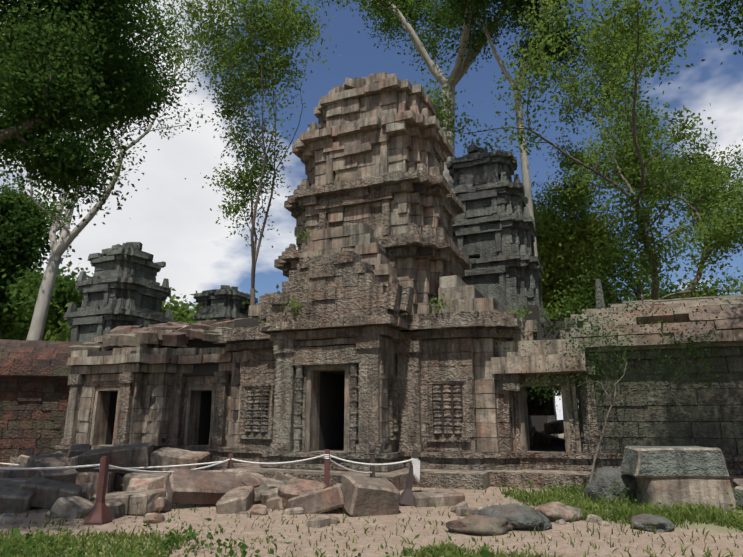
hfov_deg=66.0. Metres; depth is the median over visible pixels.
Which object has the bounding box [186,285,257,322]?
tower
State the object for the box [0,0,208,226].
tree wood
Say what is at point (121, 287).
tower
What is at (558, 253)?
tree
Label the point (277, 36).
slender tree wood
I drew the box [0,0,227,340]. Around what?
tree fork
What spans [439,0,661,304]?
tall tree wood
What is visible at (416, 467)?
fence rope
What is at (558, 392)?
tree wood
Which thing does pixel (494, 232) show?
tower
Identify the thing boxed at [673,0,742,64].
tree wood
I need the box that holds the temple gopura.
[0,71,742,490]
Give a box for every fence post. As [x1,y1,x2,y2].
[83,457,112,524]
[228,453,232,468]
[324,449,329,487]
[399,450,418,505]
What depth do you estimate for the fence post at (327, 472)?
12.47 m
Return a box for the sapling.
[496,259,739,482]
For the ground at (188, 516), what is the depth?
9.32 m
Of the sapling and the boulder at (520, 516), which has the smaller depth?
the boulder at (520, 516)
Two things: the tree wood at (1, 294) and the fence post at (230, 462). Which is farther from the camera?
the tree wood at (1, 294)
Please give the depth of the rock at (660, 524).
9.55 m
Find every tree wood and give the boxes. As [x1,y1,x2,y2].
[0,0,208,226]
[0,173,81,306]
[0,195,49,323]
[0,261,82,340]
[0,263,94,340]
[0,268,33,315]
[44,285,209,341]
[163,0,342,304]
[241,284,278,317]
[310,0,522,182]
[414,0,742,318]
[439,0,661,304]
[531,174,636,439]
[554,313,581,398]
[626,275,738,300]
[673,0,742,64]
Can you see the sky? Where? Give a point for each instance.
(174, 222)
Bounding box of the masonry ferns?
[164,128,671,346]
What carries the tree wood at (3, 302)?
on the ground at (188, 516)
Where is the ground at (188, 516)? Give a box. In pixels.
[0,433,742,556]
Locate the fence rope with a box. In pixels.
[0,453,419,482]
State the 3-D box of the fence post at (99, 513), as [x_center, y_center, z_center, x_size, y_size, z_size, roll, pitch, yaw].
[-4.913,3.840,10.416,0.360,1.140,0.360,-2,-14,7]
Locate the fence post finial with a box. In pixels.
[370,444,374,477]
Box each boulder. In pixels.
[446,515,513,535]
[472,503,551,530]
[535,502,583,521]
[583,467,636,505]
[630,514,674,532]
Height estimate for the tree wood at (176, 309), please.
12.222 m
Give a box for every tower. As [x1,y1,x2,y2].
[64,242,174,341]
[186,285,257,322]
[446,145,558,436]
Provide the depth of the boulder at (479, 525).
9.28 m
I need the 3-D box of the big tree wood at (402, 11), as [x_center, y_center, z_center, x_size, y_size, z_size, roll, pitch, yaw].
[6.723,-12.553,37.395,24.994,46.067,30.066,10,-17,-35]
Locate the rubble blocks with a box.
[0,420,742,527]
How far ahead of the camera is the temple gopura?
18.17 m
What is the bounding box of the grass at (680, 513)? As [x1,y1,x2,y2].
[0,480,742,556]
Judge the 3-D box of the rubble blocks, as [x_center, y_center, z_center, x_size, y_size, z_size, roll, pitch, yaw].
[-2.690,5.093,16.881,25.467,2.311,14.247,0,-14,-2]
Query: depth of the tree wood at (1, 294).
53.55 m
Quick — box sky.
[0,0,742,419]
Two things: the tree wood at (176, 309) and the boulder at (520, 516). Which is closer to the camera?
the boulder at (520, 516)
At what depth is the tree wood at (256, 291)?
45.04 m
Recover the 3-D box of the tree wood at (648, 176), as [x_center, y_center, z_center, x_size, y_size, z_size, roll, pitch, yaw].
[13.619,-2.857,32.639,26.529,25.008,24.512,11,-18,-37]
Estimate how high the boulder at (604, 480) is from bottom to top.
1.028 m
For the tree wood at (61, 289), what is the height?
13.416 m
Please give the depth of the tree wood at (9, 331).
53.47 m
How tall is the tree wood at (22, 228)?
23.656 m
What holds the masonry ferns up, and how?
on the temple gopura
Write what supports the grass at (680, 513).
on the ground at (188, 516)
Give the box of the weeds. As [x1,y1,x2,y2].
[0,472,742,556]
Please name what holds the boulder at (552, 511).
on the ground at (188, 516)
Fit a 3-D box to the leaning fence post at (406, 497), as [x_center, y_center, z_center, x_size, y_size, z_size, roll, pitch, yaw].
[0.870,4.393,12.636,0.360,1.170,0.360,15,-16,-8]

